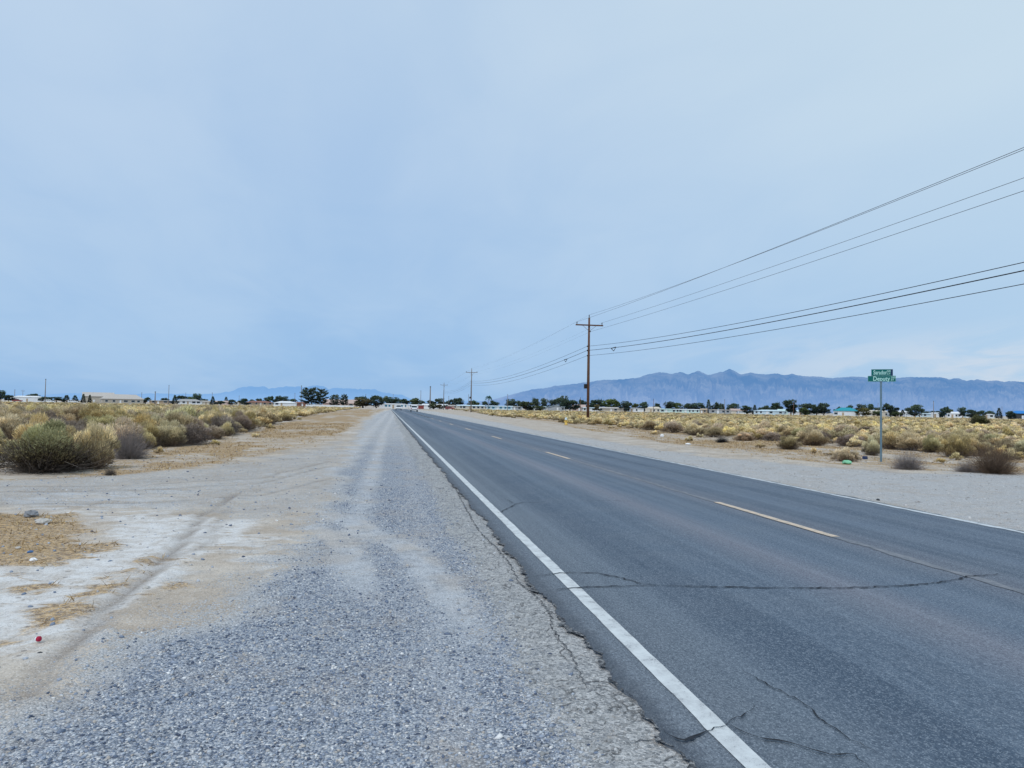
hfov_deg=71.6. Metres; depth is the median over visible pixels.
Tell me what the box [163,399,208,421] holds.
desert shrub
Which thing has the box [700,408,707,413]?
shed
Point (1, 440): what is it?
desert shrub
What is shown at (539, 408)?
tree
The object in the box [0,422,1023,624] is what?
dry grass
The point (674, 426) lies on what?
desert shrub
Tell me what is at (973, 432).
desert shrub
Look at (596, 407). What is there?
tree
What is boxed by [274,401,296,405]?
house
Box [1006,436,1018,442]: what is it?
desert shrub
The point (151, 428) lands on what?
desert shrub
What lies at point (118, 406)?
desert shrub
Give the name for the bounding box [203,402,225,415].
desert shrub
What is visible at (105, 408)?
desert shrub
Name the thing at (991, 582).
road center line
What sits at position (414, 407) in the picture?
car
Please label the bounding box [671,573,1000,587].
road crack
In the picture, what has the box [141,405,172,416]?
desert shrub
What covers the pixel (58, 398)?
tree
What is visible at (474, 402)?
tree
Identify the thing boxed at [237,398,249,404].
tree
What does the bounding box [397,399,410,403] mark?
tree
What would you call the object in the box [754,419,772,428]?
desert shrub
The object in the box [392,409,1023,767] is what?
road
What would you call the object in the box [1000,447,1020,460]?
desert shrub
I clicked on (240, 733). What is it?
gravel stones
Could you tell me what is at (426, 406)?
building
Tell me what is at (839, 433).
desert shrub
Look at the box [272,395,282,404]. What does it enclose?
tree
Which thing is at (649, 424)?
desert shrub
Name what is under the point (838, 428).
desert shrub
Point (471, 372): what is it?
utility pole
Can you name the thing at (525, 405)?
tree
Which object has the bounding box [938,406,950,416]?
tree
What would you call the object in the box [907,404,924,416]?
tree
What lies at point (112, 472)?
desert shrub
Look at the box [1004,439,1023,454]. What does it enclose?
desert shrub
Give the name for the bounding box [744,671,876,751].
road crack
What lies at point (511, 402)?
tree
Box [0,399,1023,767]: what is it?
ground
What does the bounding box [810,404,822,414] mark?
tree
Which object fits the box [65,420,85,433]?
desert shrub
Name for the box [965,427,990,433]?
desert shrub
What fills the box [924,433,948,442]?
desert shrub
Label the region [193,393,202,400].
tree
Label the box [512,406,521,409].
shed
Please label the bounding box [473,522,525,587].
road crack
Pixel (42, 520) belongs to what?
rock
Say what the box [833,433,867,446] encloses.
desert shrub
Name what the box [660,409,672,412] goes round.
mobile home
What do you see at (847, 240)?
power line
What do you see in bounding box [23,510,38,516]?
rock
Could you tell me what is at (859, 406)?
tree
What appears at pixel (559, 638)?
road crack
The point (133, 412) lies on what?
desert shrub
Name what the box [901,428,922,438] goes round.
desert shrub
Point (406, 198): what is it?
sky
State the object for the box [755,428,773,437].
desert shrub
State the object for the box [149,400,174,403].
house
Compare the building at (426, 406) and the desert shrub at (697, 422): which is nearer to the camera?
the desert shrub at (697, 422)
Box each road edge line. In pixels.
[391,409,770,767]
[408,409,1023,532]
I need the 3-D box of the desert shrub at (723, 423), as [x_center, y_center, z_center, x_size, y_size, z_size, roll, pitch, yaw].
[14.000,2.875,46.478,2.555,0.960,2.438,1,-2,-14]
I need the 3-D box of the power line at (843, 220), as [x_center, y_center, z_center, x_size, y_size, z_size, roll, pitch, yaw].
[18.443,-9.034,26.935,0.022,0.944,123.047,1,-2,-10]
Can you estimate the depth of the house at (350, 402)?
413.24 m
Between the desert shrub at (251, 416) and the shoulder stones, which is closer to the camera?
the shoulder stones
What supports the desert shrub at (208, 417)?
on the ground at (172, 597)
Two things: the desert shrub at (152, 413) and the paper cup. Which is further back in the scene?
the desert shrub at (152, 413)
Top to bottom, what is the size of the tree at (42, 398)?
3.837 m
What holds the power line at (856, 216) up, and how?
attached to the utility pole at (587, 386)
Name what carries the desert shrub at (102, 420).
on the ground at (172, 597)
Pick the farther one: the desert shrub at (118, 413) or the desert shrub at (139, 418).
the desert shrub at (118, 413)
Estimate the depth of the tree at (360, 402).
384.84 m
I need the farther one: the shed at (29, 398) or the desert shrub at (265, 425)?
the shed at (29, 398)
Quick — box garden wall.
[305,405,353,406]
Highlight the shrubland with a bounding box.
[1,401,1023,462]
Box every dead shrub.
[712,436,731,442]
[883,446,935,469]
[948,458,981,472]
[955,431,1022,474]
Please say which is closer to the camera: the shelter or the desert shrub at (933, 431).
the desert shrub at (933, 431)
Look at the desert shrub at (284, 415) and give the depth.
63.51 m
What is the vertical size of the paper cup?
0.034 m
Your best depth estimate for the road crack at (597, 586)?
5.97 m
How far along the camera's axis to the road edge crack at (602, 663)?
4.83 m
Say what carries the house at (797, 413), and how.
on the ground at (172, 597)
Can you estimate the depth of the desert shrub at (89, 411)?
35.36 m
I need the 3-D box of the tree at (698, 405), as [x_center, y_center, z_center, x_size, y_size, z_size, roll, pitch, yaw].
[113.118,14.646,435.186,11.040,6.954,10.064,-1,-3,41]
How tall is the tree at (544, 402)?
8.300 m
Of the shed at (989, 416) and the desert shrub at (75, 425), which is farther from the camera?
the shed at (989, 416)
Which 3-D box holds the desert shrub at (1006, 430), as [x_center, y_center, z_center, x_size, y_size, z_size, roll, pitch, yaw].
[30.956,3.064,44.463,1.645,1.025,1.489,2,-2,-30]
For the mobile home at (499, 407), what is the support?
on the ground at (172, 597)
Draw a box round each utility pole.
[466,369,477,411]
[576,315,602,417]
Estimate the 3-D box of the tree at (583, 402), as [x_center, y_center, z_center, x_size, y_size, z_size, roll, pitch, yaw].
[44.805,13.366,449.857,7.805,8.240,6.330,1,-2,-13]
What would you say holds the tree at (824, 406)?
on the ground at (172, 597)
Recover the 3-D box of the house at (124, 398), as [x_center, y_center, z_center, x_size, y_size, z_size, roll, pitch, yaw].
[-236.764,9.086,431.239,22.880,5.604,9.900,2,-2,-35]
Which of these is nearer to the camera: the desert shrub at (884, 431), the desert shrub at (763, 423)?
the desert shrub at (884, 431)
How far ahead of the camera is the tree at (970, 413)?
396.96 m
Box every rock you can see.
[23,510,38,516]
[35,518,51,523]
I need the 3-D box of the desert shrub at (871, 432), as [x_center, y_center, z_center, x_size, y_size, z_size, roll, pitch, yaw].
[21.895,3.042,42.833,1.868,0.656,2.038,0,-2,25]
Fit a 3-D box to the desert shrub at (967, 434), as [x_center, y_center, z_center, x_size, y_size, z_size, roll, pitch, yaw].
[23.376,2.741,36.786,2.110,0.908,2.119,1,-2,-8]
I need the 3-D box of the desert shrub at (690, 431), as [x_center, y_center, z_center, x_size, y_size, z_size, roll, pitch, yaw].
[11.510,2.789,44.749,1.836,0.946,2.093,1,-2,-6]
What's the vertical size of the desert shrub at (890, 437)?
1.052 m
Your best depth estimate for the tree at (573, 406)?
376.96 m
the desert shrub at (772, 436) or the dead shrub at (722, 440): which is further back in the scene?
the desert shrub at (772, 436)
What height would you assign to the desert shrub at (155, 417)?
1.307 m
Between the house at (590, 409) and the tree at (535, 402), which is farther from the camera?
the tree at (535, 402)
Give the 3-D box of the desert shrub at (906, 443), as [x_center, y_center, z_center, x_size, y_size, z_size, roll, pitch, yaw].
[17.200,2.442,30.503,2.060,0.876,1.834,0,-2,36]
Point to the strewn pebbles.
(336, 714)
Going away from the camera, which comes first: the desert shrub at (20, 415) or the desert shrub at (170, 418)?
the desert shrub at (170, 418)
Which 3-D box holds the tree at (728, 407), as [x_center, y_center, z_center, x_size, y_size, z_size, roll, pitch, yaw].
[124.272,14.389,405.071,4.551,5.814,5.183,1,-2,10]
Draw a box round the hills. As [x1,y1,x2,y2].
[3,385,480,404]
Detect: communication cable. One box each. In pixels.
[487,351,584,382]
[587,270,1023,350]
[588,284,1022,355]
[594,262,1023,345]
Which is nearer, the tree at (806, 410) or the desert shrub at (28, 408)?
the desert shrub at (28, 408)
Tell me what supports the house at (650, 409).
on the ground at (172, 597)
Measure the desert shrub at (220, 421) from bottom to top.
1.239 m
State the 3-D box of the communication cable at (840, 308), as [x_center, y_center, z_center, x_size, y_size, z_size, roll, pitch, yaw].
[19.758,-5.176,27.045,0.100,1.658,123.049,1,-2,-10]
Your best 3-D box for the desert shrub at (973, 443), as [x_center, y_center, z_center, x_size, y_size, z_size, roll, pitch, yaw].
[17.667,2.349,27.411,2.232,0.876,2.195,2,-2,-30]
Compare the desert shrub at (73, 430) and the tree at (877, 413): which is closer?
the desert shrub at (73, 430)
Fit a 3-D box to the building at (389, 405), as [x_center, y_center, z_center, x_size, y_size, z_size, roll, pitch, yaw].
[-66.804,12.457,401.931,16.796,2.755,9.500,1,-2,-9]
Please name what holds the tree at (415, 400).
on the ground at (172, 597)
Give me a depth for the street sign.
22.95 m
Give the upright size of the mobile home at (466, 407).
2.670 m
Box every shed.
[10,396,43,401]
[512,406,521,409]
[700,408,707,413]
[984,414,994,418]
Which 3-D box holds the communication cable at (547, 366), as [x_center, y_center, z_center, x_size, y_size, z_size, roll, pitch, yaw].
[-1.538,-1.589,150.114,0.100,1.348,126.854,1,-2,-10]
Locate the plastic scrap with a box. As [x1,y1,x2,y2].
[842,460,851,463]
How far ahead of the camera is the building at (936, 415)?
393.06 m
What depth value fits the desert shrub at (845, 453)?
22.85 m
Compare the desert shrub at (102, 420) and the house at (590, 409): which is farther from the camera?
the house at (590, 409)
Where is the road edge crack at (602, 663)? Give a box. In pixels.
[404,425,696,767]
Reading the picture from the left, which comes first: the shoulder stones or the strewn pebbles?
the strewn pebbles
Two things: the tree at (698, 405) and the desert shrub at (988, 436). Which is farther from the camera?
the tree at (698, 405)
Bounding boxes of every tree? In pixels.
[0,390,5,400]
[0,395,14,401]
[38,396,53,401]
[51,397,63,401]
[177,395,186,399]
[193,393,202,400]
[228,399,237,404]
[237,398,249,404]
[263,396,273,401]
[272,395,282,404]
[281,396,288,400]
[299,387,317,403]
[312,388,328,404]
[329,394,339,404]
[338,394,348,404]
[354,398,370,407]
[368,395,384,407]
[385,397,401,403]
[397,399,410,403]
[410,397,425,404]
[428,403,437,408]
[433,398,445,403]
[447,397,463,404]
[467,400,479,404]
[489,400,499,405]
[505,399,514,405]
[519,401,534,409]
[530,397,539,405]
[533,406,545,410]
[540,398,548,407]
[547,398,561,406]
[558,399,579,410]
[560,395,568,405]
[577,400,586,406]
[589,399,604,406]
[594,404,599,410]
[602,399,620,406]
[618,401,632,411]
[639,401,648,411]
[663,401,674,408]
[673,403,682,408]
[683,403,692,408]
[691,403,705,408]
[711,402,720,408]
[726,404,733,409]
[730,403,740,408]
[740,405,753,413]
[770,402,782,409]
[782,399,797,413]
[798,403,812,413]
[799,407,809,414]
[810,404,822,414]
[819,403,830,414]
[854,404,866,411]
[855,408,871,415]
[867,404,873,409]
[872,411,879,415]
[882,403,899,416]
[889,412,902,416]
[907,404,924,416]
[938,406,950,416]
[958,407,968,416]
[966,409,976,417]
[973,410,985,416]
[1005,411,1016,418]
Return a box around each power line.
[589,147,1023,317]
[590,149,1023,314]
[594,191,1022,330]
[606,178,1022,321]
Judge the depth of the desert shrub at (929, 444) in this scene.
29.06 m
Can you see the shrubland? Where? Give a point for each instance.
(743, 422)
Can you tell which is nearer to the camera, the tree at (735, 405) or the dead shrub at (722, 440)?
the dead shrub at (722, 440)
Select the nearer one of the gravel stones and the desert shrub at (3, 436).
the gravel stones
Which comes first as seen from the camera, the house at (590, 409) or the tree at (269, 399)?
the house at (590, 409)
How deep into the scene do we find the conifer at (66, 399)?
419.42 m
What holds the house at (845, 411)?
on the ground at (172, 597)
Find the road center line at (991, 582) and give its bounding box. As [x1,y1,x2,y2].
[532,448,1023,593]
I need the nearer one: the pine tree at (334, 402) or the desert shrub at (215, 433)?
the desert shrub at (215, 433)
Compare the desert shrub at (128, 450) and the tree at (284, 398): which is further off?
the tree at (284, 398)
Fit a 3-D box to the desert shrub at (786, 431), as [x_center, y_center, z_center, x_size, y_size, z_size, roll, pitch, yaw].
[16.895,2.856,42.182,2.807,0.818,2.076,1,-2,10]
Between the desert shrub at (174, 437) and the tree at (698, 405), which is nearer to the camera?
the desert shrub at (174, 437)
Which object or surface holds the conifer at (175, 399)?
on the ground at (172, 597)
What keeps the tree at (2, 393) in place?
on the ground at (172, 597)
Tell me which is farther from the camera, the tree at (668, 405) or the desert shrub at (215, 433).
the tree at (668, 405)
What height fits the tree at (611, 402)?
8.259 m
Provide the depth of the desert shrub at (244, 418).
38.25 m
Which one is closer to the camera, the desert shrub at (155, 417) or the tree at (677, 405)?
the desert shrub at (155, 417)
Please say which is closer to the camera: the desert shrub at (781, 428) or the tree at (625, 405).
the desert shrub at (781, 428)
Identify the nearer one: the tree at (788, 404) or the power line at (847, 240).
the power line at (847, 240)
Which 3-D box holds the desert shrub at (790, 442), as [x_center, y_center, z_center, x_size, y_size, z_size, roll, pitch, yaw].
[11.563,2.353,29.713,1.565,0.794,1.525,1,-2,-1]
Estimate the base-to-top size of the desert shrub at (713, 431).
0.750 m
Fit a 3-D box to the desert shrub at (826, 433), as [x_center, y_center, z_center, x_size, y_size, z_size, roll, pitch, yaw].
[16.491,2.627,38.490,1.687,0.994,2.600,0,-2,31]
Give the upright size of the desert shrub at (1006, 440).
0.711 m
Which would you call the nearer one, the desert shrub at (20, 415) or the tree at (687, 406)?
the desert shrub at (20, 415)
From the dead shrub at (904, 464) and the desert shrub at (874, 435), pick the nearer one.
the dead shrub at (904, 464)
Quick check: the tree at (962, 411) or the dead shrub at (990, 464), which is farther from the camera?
the tree at (962, 411)
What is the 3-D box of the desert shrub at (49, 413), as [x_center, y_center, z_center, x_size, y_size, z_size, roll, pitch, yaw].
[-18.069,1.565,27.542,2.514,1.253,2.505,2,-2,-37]
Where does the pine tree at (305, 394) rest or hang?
on the ground at (172, 597)
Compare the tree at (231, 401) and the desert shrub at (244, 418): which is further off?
the tree at (231, 401)
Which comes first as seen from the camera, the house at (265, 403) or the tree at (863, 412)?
the tree at (863, 412)
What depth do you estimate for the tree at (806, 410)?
373.74 m
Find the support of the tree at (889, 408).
on the ground at (172, 597)
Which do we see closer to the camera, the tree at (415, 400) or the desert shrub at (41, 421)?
the desert shrub at (41, 421)
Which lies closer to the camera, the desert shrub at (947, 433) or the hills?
the desert shrub at (947, 433)
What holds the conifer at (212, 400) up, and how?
on the ground at (172, 597)
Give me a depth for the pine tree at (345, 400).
392.76 m
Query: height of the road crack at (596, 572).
0.004 m
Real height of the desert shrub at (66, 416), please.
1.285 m
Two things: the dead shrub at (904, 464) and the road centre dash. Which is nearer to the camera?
the road centre dash
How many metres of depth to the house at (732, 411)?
393.39 m
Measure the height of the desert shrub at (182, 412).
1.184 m
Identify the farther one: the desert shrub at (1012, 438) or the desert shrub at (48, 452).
the desert shrub at (1012, 438)
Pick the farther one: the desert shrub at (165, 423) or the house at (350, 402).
the house at (350, 402)
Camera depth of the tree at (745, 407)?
391.95 m
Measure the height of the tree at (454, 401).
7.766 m
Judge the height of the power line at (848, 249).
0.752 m
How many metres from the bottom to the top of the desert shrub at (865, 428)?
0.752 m
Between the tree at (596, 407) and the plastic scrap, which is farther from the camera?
the tree at (596, 407)
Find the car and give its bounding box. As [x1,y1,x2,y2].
[410,405,417,411]
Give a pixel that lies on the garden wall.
(335, 405)
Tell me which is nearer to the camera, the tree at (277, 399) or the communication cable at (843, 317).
the communication cable at (843, 317)
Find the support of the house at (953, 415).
on the ground at (172, 597)
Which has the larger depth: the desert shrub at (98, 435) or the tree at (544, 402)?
the tree at (544, 402)
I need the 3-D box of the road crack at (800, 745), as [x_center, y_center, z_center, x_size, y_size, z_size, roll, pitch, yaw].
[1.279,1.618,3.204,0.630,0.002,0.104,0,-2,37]
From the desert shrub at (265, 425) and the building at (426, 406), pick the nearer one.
the desert shrub at (265, 425)
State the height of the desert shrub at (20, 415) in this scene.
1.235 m
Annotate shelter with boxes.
[1008,411,1023,418]
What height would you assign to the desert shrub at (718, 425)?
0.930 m
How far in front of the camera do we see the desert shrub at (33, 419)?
19.15 m
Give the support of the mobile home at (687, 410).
on the ground at (172, 597)
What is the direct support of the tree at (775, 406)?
on the ground at (172, 597)
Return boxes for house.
[82,392,113,402]
[100,394,143,403]
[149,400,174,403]
[177,399,202,404]
[247,401,272,405]
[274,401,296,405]
[295,402,306,405]
[322,399,357,406]
[547,405,565,410]
[572,405,585,410]
[582,407,599,411]
[600,407,623,411]
[624,408,643,411]
[645,407,662,412]
[729,409,746,413]
[754,410,785,414]
[792,410,815,415]
[833,408,857,415]
[947,412,961,417]
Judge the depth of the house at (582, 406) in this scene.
397.52 m
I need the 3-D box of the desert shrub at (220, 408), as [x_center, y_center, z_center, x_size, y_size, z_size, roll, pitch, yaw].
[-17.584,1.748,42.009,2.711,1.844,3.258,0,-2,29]
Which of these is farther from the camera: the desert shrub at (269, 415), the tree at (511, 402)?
the tree at (511, 402)
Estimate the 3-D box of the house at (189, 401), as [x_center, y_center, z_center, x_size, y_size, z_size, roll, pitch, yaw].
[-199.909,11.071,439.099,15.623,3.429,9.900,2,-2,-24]
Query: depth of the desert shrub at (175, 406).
45.65 m
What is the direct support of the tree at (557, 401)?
on the ground at (172, 597)
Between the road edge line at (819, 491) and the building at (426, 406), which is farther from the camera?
the building at (426, 406)
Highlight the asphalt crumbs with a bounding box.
[400,439,656,767]
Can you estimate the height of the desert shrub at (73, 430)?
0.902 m
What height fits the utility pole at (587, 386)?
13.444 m
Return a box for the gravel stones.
[0,487,614,767]
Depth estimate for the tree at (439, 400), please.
449.47 m
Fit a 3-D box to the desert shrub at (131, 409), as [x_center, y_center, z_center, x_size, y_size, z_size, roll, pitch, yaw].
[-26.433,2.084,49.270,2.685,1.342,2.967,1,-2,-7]
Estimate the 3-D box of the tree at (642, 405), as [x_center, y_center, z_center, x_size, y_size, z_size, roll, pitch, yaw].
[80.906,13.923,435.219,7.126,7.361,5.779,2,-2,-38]
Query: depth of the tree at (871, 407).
448.58 m
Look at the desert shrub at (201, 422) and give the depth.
27.12 m
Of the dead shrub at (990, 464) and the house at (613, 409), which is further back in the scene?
the house at (613, 409)
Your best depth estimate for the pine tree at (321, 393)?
392.00 m
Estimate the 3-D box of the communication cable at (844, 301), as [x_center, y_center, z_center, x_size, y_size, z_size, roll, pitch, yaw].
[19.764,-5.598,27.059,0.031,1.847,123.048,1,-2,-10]
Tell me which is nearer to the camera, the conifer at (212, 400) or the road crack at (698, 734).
the road crack at (698, 734)
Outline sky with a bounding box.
[0,0,1023,401]
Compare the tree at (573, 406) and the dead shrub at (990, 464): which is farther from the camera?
the tree at (573, 406)
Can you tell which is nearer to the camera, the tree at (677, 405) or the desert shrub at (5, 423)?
the desert shrub at (5, 423)
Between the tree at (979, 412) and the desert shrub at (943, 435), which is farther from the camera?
the tree at (979, 412)
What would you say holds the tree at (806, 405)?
on the ground at (172, 597)
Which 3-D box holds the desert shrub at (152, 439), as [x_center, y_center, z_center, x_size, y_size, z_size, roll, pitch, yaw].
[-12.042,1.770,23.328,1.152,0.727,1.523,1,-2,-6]
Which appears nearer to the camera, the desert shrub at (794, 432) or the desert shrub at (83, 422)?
the desert shrub at (83, 422)
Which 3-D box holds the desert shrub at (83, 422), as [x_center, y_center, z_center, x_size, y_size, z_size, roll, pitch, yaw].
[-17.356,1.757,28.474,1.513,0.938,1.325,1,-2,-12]
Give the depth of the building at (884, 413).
404.56 m
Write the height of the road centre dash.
0.001 m
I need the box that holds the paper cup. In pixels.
[34,636,41,641]
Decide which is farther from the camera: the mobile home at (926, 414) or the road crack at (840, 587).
the mobile home at (926, 414)
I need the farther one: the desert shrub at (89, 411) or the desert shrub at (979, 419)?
the desert shrub at (979, 419)
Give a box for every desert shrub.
[0,403,22,414]
[0,407,31,418]
[0,408,29,439]
[0,411,72,457]
[0,418,124,475]
[0,427,11,445]
[1,429,11,439]
[7,404,38,415]
[10,409,73,440]
[13,410,67,428]
[21,402,35,410]
[26,406,44,411]
[26,407,55,418]
[46,407,76,424]
[56,403,102,421]
[60,424,83,451]
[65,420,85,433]
[72,411,123,469]
[75,402,115,420]
[76,413,121,426]
[77,418,88,428]
[88,416,154,449]
[100,402,120,410]
[102,467,119,475]
[105,407,160,459]
[107,399,125,408]
[114,409,133,418]
[122,411,156,424]
[123,405,138,411]
[123,409,155,426]
[127,408,136,415]
[130,407,165,417]
[134,420,167,446]
[138,408,160,422]
[140,428,156,448]
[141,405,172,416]
[154,419,173,444]
[154,419,192,446]
[156,408,202,429]
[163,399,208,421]
[164,419,217,445]
[165,404,181,411]
[176,410,207,424]
[185,417,204,440]
[198,404,228,412]
[199,409,233,425]
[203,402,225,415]
[205,412,246,434]
[205,424,228,439]
[218,420,238,435]
[223,408,243,413]
[228,409,262,430]
[230,411,256,431]
[244,413,268,428]
[254,404,278,424]
[277,411,293,420]
[639,420,656,429]
[660,421,684,432]
[680,422,705,435]
[692,419,701,425]
[704,426,726,436]
[705,421,723,428]
[720,421,739,431]
[731,431,756,440]
[748,429,763,439]
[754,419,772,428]
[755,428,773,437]
[760,432,780,440]
[773,434,802,449]
[776,425,788,435]
[780,427,799,436]
[789,426,805,436]
[795,425,829,445]
[808,425,831,439]
[827,426,856,438]
[828,447,861,461]
[830,424,859,432]
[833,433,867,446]
[856,433,868,445]
[858,425,873,431]
[861,434,882,455]
[862,430,878,435]
[866,431,885,446]
[870,423,888,430]
[876,428,908,449]
[879,428,900,434]
[888,431,925,450]
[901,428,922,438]
[916,433,940,452]
[920,429,946,438]
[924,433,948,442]
[935,434,979,457]
[938,428,971,436]
[947,434,995,455]
[948,429,986,441]
[950,427,979,433]
[965,412,996,424]
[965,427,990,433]
[979,433,1000,439]
[981,437,1007,445]
[992,437,1018,451]
[999,426,1015,435]
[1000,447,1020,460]
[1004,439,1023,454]
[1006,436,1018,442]
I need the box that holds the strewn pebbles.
[1,449,582,762]
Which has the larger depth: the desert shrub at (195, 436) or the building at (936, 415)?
the building at (936, 415)
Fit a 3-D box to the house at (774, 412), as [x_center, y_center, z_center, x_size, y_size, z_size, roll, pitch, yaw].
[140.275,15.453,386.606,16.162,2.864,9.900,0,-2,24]
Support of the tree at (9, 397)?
on the ground at (172, 597)
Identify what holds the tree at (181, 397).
on the ground at (172, 597)
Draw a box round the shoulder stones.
[588,442,1023,527]
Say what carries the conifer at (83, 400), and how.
on the ground at (172, 597)
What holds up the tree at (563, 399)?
on the ground at (172, 597)
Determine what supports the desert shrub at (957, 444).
on the ground at (172, 597)
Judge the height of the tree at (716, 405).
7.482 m
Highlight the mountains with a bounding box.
[457,369,1023,415]
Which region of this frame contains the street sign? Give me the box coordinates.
[868,369,895,461]
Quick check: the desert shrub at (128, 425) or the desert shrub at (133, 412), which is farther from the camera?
the desert shrub at (133, 412)
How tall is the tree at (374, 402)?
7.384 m
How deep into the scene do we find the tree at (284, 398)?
502.00 m
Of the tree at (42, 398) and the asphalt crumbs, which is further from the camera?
the tree at (42, 398)
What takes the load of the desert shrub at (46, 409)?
on the ground at (172, 597)
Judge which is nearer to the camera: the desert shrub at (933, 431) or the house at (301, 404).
the desert shrub at (933, 431)
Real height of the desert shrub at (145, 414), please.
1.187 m
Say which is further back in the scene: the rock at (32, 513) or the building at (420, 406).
the building at (420, 406)
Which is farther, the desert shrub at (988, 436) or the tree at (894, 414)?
the tree at (894, 414)
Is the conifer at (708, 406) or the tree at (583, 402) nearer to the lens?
the conifer at (708, 406)
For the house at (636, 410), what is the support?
on the ground at (172, 597)
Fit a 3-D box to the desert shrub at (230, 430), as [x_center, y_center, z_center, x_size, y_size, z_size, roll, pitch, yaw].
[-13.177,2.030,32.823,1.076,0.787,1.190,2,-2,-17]
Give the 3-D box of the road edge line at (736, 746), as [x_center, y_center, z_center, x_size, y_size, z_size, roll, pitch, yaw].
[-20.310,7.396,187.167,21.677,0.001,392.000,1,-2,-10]
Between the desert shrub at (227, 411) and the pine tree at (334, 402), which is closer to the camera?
the desert shrub at (227, 411)
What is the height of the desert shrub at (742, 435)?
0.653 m
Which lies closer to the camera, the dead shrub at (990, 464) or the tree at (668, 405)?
the dead shrub at (990, 464)
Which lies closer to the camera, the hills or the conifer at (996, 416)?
the conifer at (996, 416)
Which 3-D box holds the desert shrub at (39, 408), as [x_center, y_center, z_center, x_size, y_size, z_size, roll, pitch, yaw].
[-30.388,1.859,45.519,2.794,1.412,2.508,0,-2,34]
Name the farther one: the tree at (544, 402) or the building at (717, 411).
the tree at (544, 402)
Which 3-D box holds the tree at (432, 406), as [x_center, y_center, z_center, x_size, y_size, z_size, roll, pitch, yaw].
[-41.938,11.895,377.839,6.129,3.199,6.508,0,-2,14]
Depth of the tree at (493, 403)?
434.17 m
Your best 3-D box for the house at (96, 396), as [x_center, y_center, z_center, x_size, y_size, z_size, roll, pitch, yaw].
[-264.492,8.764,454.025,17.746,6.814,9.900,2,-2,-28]
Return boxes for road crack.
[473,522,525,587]
[523,585,586,686]
[537,572,651,584]
[551,585,642,589]
[663,725,724,740]
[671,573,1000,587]
[727,724,869,767]
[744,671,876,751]
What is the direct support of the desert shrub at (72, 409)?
on the ground at (172, 597)
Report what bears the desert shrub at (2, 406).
on the ground at (172, 597)
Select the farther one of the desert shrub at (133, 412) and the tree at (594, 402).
the tree at (594, 402)
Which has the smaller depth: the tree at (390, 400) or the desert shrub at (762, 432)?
the desert shrub at (762, 432)
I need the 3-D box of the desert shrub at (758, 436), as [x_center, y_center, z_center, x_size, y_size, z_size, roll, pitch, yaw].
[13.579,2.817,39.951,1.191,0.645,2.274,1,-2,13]
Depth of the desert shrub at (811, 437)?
33.52 m
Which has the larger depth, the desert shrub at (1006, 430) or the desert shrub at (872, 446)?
the desert shrub at (1006, 430)
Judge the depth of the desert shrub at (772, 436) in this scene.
38.52 m
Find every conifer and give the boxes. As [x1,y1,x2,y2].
[62,395,69,402]
[80,394,85,402]
[171,395,177,404]
[209,397,215,404]
[706,400,710,412]
[994,408,1002,418]
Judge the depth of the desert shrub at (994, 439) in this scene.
32.84 m
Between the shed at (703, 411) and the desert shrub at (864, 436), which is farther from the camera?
the shed at (703, 411)
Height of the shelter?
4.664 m
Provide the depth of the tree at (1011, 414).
374.30 m
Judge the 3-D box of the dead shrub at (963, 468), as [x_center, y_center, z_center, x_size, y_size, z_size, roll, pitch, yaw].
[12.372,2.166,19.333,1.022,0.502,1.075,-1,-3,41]
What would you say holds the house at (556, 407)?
on the ground at (172, 597)
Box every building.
[379,403,408,408]
[409,404,423,408]
[422,404,447,408]
[708,409,729,413]
[864,410,886,416]
[931,413,943,417]
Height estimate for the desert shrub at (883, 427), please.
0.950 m
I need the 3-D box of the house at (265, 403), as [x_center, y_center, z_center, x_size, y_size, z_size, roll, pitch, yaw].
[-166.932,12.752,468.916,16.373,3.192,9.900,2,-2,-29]
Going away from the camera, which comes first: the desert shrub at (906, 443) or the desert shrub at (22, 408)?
the desert shrub at (906, 443)
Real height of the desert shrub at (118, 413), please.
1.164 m
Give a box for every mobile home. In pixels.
[455,405,484,409]
[487,406,512,409]
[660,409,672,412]
[673,409,699,412]
[913,413,930,416]
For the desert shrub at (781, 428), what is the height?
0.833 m

